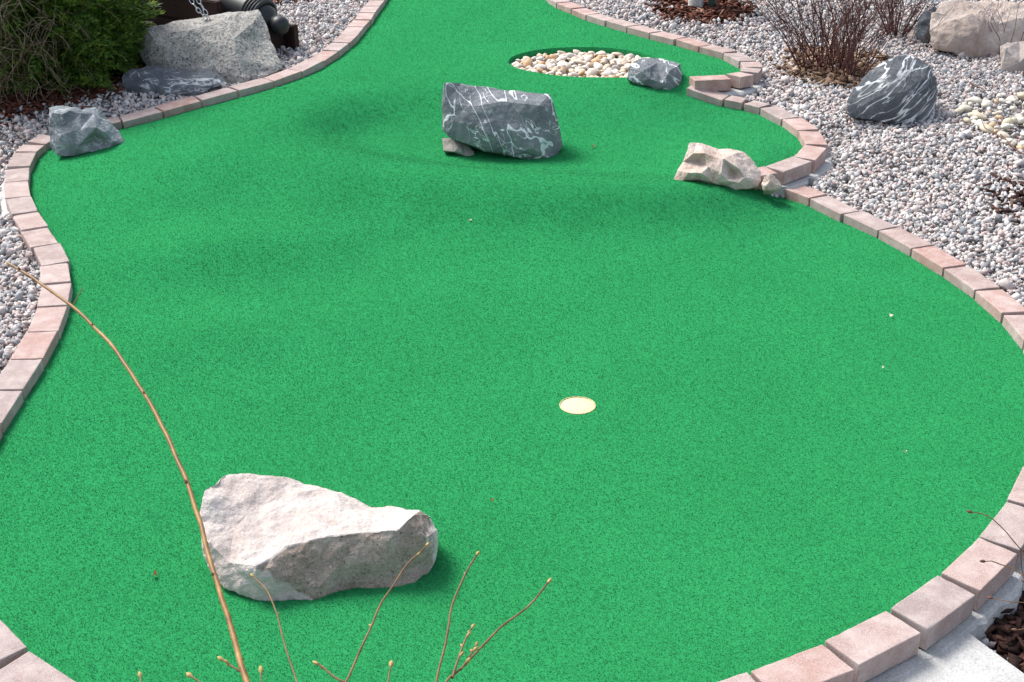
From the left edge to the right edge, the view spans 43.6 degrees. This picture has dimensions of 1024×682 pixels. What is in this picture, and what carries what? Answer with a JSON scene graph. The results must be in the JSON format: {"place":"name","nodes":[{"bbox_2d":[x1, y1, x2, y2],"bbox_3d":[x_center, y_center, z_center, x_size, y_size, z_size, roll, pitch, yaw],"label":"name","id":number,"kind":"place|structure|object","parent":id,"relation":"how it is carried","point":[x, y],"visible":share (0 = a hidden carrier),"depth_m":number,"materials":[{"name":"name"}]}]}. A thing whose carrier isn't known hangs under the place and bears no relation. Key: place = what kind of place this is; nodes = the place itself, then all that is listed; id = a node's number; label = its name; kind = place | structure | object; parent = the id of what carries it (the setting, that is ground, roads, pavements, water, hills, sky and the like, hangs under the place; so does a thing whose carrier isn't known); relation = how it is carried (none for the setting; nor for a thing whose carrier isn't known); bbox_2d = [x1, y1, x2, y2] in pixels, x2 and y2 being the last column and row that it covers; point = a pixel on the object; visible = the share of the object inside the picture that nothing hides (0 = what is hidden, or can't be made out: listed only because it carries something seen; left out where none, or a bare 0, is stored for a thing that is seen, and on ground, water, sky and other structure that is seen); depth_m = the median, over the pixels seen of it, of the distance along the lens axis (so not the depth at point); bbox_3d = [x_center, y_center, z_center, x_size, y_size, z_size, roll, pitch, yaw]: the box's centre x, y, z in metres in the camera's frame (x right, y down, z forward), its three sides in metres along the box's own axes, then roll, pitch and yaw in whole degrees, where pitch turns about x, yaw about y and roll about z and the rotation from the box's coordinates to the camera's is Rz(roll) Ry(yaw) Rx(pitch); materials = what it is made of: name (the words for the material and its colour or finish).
{"place":"outdoors","nodes":[
{"label":"outdoors","id":0,"kind":"place"},
{"bbox_2d":[0,0,1023,661],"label":"ground","id":1,"kind":"structure","parent":0,"point":[842,136],"depth_m":5.96,"materials":[{"name":"grey gravel"}]},
{"bbox_2d":[0,55,145,134],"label":"mulch","id":2,"kind":"object","parent":1,"relation":"on","point":[12,107],"visible":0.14,"depth_m":6.47,"materials":[{"name":"brown wood"}]},
{"bbox_2d":[0,0,141,109],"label":"cedar shrub","id":3,"kind":"object","parent":2,"relation":"on","point":[86,43],"visible":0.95,"depth_m":6.41,"materials":[{"name":"green plant"}]},
{"bbox_2d":[0,0,164,80],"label":"cedar shrub","id":4,"kind":"object","parent":2,"relation":"on","point":[135,19],"visible":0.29,"depth_m":6.66,"materials":[{"name":"green plant"}]},
{"bbox_2d":[122,66,226,96],"bbox_3d":[-1.725,-1.331,6.607,0.541,0.150,0.326,0,26,0],"label":"slate slab","id":5,"kind":"object","parent":1,"relation":"on","point":[165,81],"depth_m":6.52,"materials":[{"name":"grey stone"}]},
{"bbox_2d":[0,0,387,439],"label":"paver border","id":6,"kind":"object","parent":1,"relation":"on","point":[21,372],"visible":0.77,"depth_m":5.09,"materials":[{"name":"brick"}]},
{"bbox_2d":[140,10,281,84],"bbox_3d":[-1.593,-1.580,6.854,0.778,0.343,0.680,0,26,0],"label":"granite block","id":7,"kind":"object","parent":1,"relation":"on","point":[233,47],"depth_m":6.71,"materials":[{"name":"grey stone"}]},
{"bbox_2d":[132,0,298,48],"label":"gun carriage","id":8,"kind":"object","parent":1,"relation":"on","point":[175,10],"visible":0.41,"depth_m":7.08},
{"bbox_2d":[221,0,288,35],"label":"cannon","id":9,"kind":"object","parent":8,"relation":"on","point":[275,23],"visible":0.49,"depth_m":6.92,"materials":[{"name":"black paint"}]},
{"bbox_2d":[189,0,209,20],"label":"chain","id":10,"kind":"object","parent":9,"relation":"hanging from","point":[204,14],"visible":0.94,"depth_m":6.82,"materials":[{"name":"metal"}]},
{"bbox_2d":[0,0,1023,681],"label":"putting green","id":11,"kind":"object","parent":1,"relation":"on","point":[318,278],"visible":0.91,"depth_m":3.89,"materials":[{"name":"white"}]},
{"bbox_2d":[49,105,123,155],"bbox_3d":[-1.928,-0.960,5.860,0.342,0.236,0.285,0,26,0],"label":"slate rock","id":12,"kind":"object","parent":11,"relation":"on","point":[74,131],"visible":0.92,"depth_m":5.76,"materials":[{"name":"grey stone"}]},
{"bbox_2d":[200,473,437,600],"bbox_3d":[-0.459,0.448,3.105,0.564,0.212,0.434,0,26,0],"label":"boulder","id":13,"kind":"object","parent":11,"relation":"on","point":[283,538],"visible":0.98,"depth_m":2.98,"materials":[{"name":"beige stone"}]},
{"bbox_2d":[442,138,473,155],"bbox_3d":[-0.244,-0.881,5.845,0.146,0.108,0.160,0,26,0],"label":"stone wedge","id":14,"kind":"object","parent":11,"relation":"on","point":[450,145],"visible":0.76,"depth_m":5.79,"materials":[{"name":"beige stone"}]},
{"bbox_2d":[442,83,562,158],"bbox_3d":[-0.043,-1.005,5.825,0.546,0.353,0.354,0,26,0],"label":"veined rock","id":15,"kind":"object","parent":11,"relation":"on","point":[518,124],"visible":0.98,"depth_m":5.71,"materials":[{"name":"stone"}]},
{"bbox_2d":[560,396,595,414],"bbox_3d":[0.194,0.201,3.780,0.107,0.029,0.107,0,26,0],"label":"golf cup","id":16,"kind":"object","parent":11,"relation":"in","point":[578,405],"visible":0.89,"depth_m":3.77,"materials":[{"name":"beige plastic"}]},
{"bbox_2d":[674,142,760,189],"bbox_3d":[0.850,-0.732,5.353,0.365,0.195,0.288,0,26,0],"label":"cream rock","id":17,"kind":"object","parent":11,"relation":"on","point":[732,168],"visible":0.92,"depth_m":5.27,"materials":[{"name":"stone"}]},
{"bbox_2d":[761,173,781,194],"bbox_3d":[1.068,-0.648,5.286,0.113,0.098,0.084,-11,28,-22],"label":"cream stone","id":18,"kind":"object","parent":11,"relation":"on","point":[771,184],"visible":1,"depth_m":5.25,"materials":[{"name":"stone"}]},
{"bbox_2d":[0,185,1023,681],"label":"paver border","id":19,"kind":"object","parent":1,"relation":"on","point":[936,615],"visible":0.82,"depth_m":2.91,"materials":[{"name":"brick"}]},
{"bbox_2d":[546,0,764,96],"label":"paver border","id":20,"kind":"object","parent":1,"relation":"on","point":[745,80],"visible":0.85,"depth_m":7.00,"materials":[{"name":"concrete"}]},
{"bbox_2d":[644,0,761,26],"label":"mulch","id":21,"kind":"object","parent":1,"relation":"on","point":[733,8],"visible":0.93,"depth_m":7.84,"materials":[{"name":"brown wood"}]},
{"bbox_2d":[688,0,703,7],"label":"young tree","id":22,"kind":"object","parent":21,"relation":"on","point":[699,3],"visible":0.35,"depth_m":7.91,"materials":[{"name":"white plant"}]},
{"bbox_2d":[708,0,715,6],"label":"tree stake","id":23,"kind":"object","parent":21,"relation":"on","point":[711,3],"depth_m":7.91,"materials":[{"name":"green metal"}]},
{"bbox_2d":[687,85,833,197],"bbox_3d":[1.173,-0.855,5.968,0.590,0.346,1.371,0,26,0],"label":"paver border","id":24,"kind":"object","parent":1,"relation":"on","point":[806,162],"visible":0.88,"depth_m":5.77,"materials":[{"name":"brick"}]},
{"bbox_2d":[846,55,936,125],"bbox_3d":[1.790,-1.187,6.075,0.435,0.323,0.386,0,26,0],"label":"striped rock","id":25,"kind":"object","parent":1,"relation":"on","point":[898,89],"visible":0.91,"depth_m":5.97,"materials":[{"name":"stone"}]},
{"bbox_2d":[850,0,942,36],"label":"red twig bush","id":26,"kind":"object","parent":1,"relation":"on","point":[909,29],"visible":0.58,"depth_m":7.29,"materials":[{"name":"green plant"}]},
{"bbox_2d":[907,30,914,41],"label":"pale stone","id":27,"kind":"object","parent":1,"relation":"on","point":[911,34],"visible":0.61,"depth_m":7.29,"materials":[{"name":"beige stone"}]},
{"bbox_2d":[915,7,936,43],"bbox_3d":[2.380,-1.812,7.351,0.121,0.205,0.462,8,27,15],"label":"mottled rock","id":28,"kind":"object","parent":1,"relation":"on","point":[922,27],"visible":0.59,"depth_m":7.20,"materials":[{"name":"stone"}]},
{"bbox_2d":[893,0,967,6],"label":"flat slab","id":29,"kind":"structure","parent":1,"relation":"on","point":[925,1],"depth_m":8.02,"materials":[{"name":"blue stone"}]},
{"bbox_2d":[954,107,964,113],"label":"river pebble","id":30,"kind":"object","parent":1,"relation":"on","point":[959,110],"visible":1,"depth_m":6.09,"materials":[{"name":"beige stone"}]},
{"bbox_2d":[959,105,971,111],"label":"river pebble","id":31,"kind":"object","parent":1,"relation":"on","point":[967,108],"visible":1,"depth_m":6.11,"materials":[{"name":"white stone"}]},
{"bbox_2d":[963,117,970,122],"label":"river pebble","id":32,"kind":"object","parent":1,"relation":"on","point":[966,120],"visible":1,"depth_m":5.97,"materials":[{"name":"beige stone"}]},
{"bbox_2d":[967,97,982,102],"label":"river pebble","id":33,"kind":"object","parent":1,"relation":"on","point":[975,99],"visible":1,"depth_m":6.22,"materials":[{"name":"white stone"}]},
{"bbox_2d":[930,0,1023,58],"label":"sandstone block","id":34,"kind":"object","parent":1,"relation":"on","point":[964,27],"depth_m":6.99,"materials":[{"name":"beige stone"}]},
{"bbox_2d":[971,112,987,120],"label":"river pebble","id":35,"kind":"object","parent":1,"relation":"on","point":[979,115],"visible":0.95,"depth_m":6.01,"materials":[{"name":"beige stone"}]},
{"bbox_2d":[976,121,986,126],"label":"river pebble","id":36,"kind":"object","parent":1,"relation":"on","point":[978,123],"visible":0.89,"depth_m":5.88,"materials":[{"name":"beige stone"}]},
{"bbox_2d":[981,100,991,107],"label":"river pebble","id":37,"kind":"object","parent":1,"relation":"on","point":[985,103],"visible":1,"depth_m":6.17,"materials":[{"name":"white stone"}]},
{"bbox_2d":[979,124,994,133],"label":"river pebble","id":38,"kind":"object","parent":1,"relation":"on","point":[984,130],"visible":0.94,"depth_m":5.83,"materials":[{"name":"beige stone"}]},
{"bbox_2d":[988,121,995,127],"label":"river pebble","id":39,"kind":"object","parent":1,"relation":"on","point":[992,124],"visible":0.64,"depth_m":5.90,"materials":[{"name":"beige stone"}]},
{"bbox_2d":[995,115,1003,119],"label":"river pebble","id":40,"kind":"object","parent":1,"relation":"on","point":[998,117],"visible":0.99,"depth_m":6.00,"materials":[{"name":"beige stone"}]},
{"bbox_2d":[981,119,1023,154],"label":"fallen twig","id":41,"kind":"object","parent":1,"relation":"on","point":[1003,137],"visible":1,"depth_m":5.70,"materials":[{"name":"brown wood"}]},
{"bbox_2d":[999,98,1006,103],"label":"river pebble","id":42,"kind":"object","parent":1,"relation":"on","point":[1002,100],"visible":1,"depth_m":6.23,"materials":[{"name":"white stone"}]},
{"bbox_2d":[983,1,1023,42],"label":"bare shoots","id":43,"kind":"object","parent":1,"relation":"on","point":[1002,22],"visible":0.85,"depth_m":6.99,"materials":[{"name":"brown plant"}]},
{"bbox_2d":[997,131,1009,138],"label":"river pebble","id":44,"kind":"object","parent":1,"relation":"on","point":[1005,134],"visible":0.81,"depth_m":5.75,"materials":[{"name":"beige stone"}]},
{"bbox_2d":[985,590,1023,672],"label":"mulch","id":45,"kind":"object","parent":1,"relation":"on","point":[1005,637],"visible":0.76,"depth_m":2.94,"materials":[{"name":"brown wood"}]},
{"bbox_2d":[966,510,1023,630],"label":"bare shrub","id":46,"kind":"object","parent":45,"relation":"on","point":[984,561],"visible":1,"depth_m":2.37,"materials":[{"name":"brown plant"}]},
{"bbox_2d":[1001,123,1010,129],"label":"river pebble","id":47,"kind":"object","parent":1,"relation":"on","point":[1004,126],"visible":1,"depth_m":5.87,"materials":[{"name":"beige stone"}]},
{"bbox_2d":[1001,138,1012,144],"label":"river pebble","id":48,"kind":"object","parent":1,"relation":"on","point":[1004,141],"visible":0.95,"depth_m":5.69,"materials":[{"name":"white stone"}]},
{"bbox_2d":[1001,118,1012,123],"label":"river pebble","id":49,"kind":"object","parent":1,"relation":"on","point":[1008,120],"visible":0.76,"depth_m":5.92,"materials":[{"name":"beige stone"}]},
{"bbox_2d":[998,188,1023,215],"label":"soil","id":50,"kind":"structure","parent":1,"relation":"on","point":[1017,195],"depth_m":5.22,"materials":[{"name":"brown soil"}]},
{"bbox_2d":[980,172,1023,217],"bbox_3d":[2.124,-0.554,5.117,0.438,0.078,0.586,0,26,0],"label":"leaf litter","id":51,"kind":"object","parent":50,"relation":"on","point":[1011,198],"visible":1,"depth_m":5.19,"materials":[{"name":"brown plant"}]},
{"bbox_2d":[1000,41,1023,72],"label":"grey tan block","id":52,"kind":"object","parent":1,"relation":"on","point":[1012,56],"depth_m":6.70,"materials":[{"name":"stone"}]},
{"bbox_2d":[1008,98,1016,101],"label":"river pebble","id":53,"kind":"object","parent":1,"relation":"on","point":[1012,99],"visible":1,"depth_m":6.24,"materials":[{"name":"white stone"}]},
{"bbox_2d":[1016,116,1023,123],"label":"river pebble","id":54,"kind":"object","parent":1,"relation":"on","point":[1020,119],"visible":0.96,"depth_m":5.96,"materials":[{"name":"white stone"}]},
{"bbox_2d":[1017,92,1023,100],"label":"river pebble","id":55,"kind":"object","parent":1,"relation":"on","point":[1020,95],"visible":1,"depth_m":6.29,"materials":[{"name":"beige stone"}]},
{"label":"soil","id":56,"kind":"structure","parent":1,"relation":"on","visible":0},
{"bbox_2d":[6,262,551,681],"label":"bare shrub","id":57,"kind":"object","parent":56,"relation":"on","point":[242,670],"visible":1,"depth_m":1.33,"materials":[{"name":"brown plant"}]},
{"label":"soil","id":58,"kind":"structure","parent":1,"relation":"on","visible":0},
{"bbox_2d":[767,43,893,88],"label":"leaf litter","id":59,"kind":"object","parent":58,"relation":"on","point":[838,77],"visible":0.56,"depth_m":6.76,"materials":[{"name":"brown plant"}]},
{"bbox_2d":[748,0,951,83],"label":"red twig bush","id":60,"kind":"object","parent":59,"relation":"on","point":[848,63],"visible":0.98,"depth_m":6.62,"materials":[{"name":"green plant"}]},
{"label":"soil","id":61,"kind":"structure","parent":1,"relation":"on","visible":0},
{"bbox_2d":[272,0,309,6],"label":"mulch","id":62,"kind":"object","parent":61,"relation":"on","point":[281,1],"depth_m":8.11,"materials":[{"name":"brown wood"}]},
{"bbox_2d":[544,61,627,76],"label":"basin floor","id":63,"kind":"structure","parent":0,"point":[567,72],"depth_m":7.04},
{"bbox_2d":[523,58,531,67],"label":"river pebble","id":64,"kind":"object","parent":63,"relation":"on","point":[527,62],"visible":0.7,"depth_m":6.94,"materials":[{"name":"beige stone"}]},
{"bbox_2d":[536,67,543,72],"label":"river pebble","id":65,"kind":"object","parent":63,"relation":"on","point":[540,70],"visible":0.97,"depth_m":6.82,"materials":[{"name":"beige stone"}]},
{"bbox_2d":[534,64,546,69],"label":"river pebble","id":66,"kind":"object","parent":63,"relation":"on","point":[543,66],"visible":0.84,"depth_m":6.89,"materials":[{"name":"white stone"}]},
{"bbox_2d":[546,64,554,71],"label":"river pebble","id":67,"kind":"object","parent":63,"relation":"on","point":[549,67],"visible":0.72,"depth_m":6.89,"materials":[{"name":"white stone"}]},
{"bbox_2d":[550,54,557,58],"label":"river pebble","id":68,"kind":"object","parent":63,"relation":"on","point":[553,56],"visible":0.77,"depth_m":7.09,"materials":[{"name":"stone"}]},
{"bbox_2d":[551,66,560,74],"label":"river pebble","id":69,"kind":"object","parent":63,"relation":"on","point":[555,69],"visible":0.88,"depth_m":6.80,"materials":[{"name":"beige stone"}]},
{"bbox_2d":[556,56,565,62],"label":"river pebble","id":70,"kind":"object","parent":63,"relation":"on","point":[561,58],"visible":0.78,"depth_m":7.04,"materials":[{"name":"white stone"}]},
{"bbox_2d":[563,62,570,70],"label":"river pebble","id":71,"kind":"object","parent":63,"relation":"on","point":[567,65],"visible":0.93,"depth_m":6.89,"materials":[{"name":"white stone"}]},
{"bbox_2d":[565,53,575,57],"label":"river pebble","id":72,"kind":"object","parent":63,"relation":"on","point":[570,55],"visible":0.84,"depth_m":7.10,"materials":[{"name":"white stone"}]},
{"bbox_2d":[573,60,583,65],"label":"river pebble","id":73,"kind":"object","parent":63,"relation":"on","point":[577,62],"visible":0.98,"depth_m":6.97,"materials":[{"name":"white stone"}]},
{"bbox_2d":[578,70,584,75],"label":"river pebble","id":74,"kind":"object","parent":63,"relation":"on","point":[581,73],"visible":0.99,"depth_m":6.77,"materials":[{"name":"beige stone"}]},
{"bbox_2d":[586,68,596,76],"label":"river pebble","id":75,"kind":"object","parent":63,"relation":"on","point":[592,72],"visible":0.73,"depth_m":6.75,"materials":[{"name":"beige stone"}]},
{"bbox_2d":[591,58,600,62],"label":"river pebble","id":76,"kind":"object","parent":63,"relation":"on","point":[595,60],"visible":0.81,"depth_m":7.00,"materials":[{"name":"beige stone"}]},
{"bbox_2d":[594,63,602,69],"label":"river pebble","id":77,"kind":"object","parent":63,"relation":"on","point":[598,66],"visible":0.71,"depth_m":6.90,"materials":[{"name":"white stone"}]},
{"bbox_2d":[596,51,605,55],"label":"river pebble","id":78,"kind":"object","parent":63,"relation":"on","point":[601,53],"visible":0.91,"depth_m":7.16,"materials":[{"name":"beige stone"}]},
{"bbox_2d":[601,70,612,76],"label":"river pebble","id":79,"kind":"object","parent":63,"relation":"on","point":[606,73],"visible":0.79,"depth_m":6.73,"materials":[{"name":"white stone"}]},
{"bbox_2d":[614,52,623,56],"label":"river pebble","id":80,"kind":"object","parent":63,"relation":"on","point":[617,54],"visible":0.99,"depth_m":7.16,"materials":[{"name":"beige stone"}]},
{"bbox_2d":[621,58,628,66],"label":"river pebble","id":81,"kind":"object","parent":63,"relation":"on","point":[624,61],"visible":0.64,"depth_m":6.96,"materials":[{"name":"beige stone"}]},
{"bbox_2d":[624,53,634,58],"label":"river pebble","id":82,"kind":"object","parent":63,"relation":"on","point":[631,55],"visible":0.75,"depth_m":7.09,"materials":[{"name":"beige stone"}]},
{"bbox_2d":[627,58,681,89],"bbox_3d":[0.725,-1.374,6.576,0.287,0.157,0.315,0,26,0],"label":"dark rock","id":83,"kind":"object","parent":63,"relation":"on","point":[656,73],"visible":0.94,"depth_m":6.46,"materials":[{"name":"stone"}]},
{"bbox_2d":[873,631,1023,681],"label":"concrete path","id":84,"kind":"structure","parent":0,"point":[966,656],"depth_m":2.78,"materials":[{"name":"grey concrete"}]}
]}

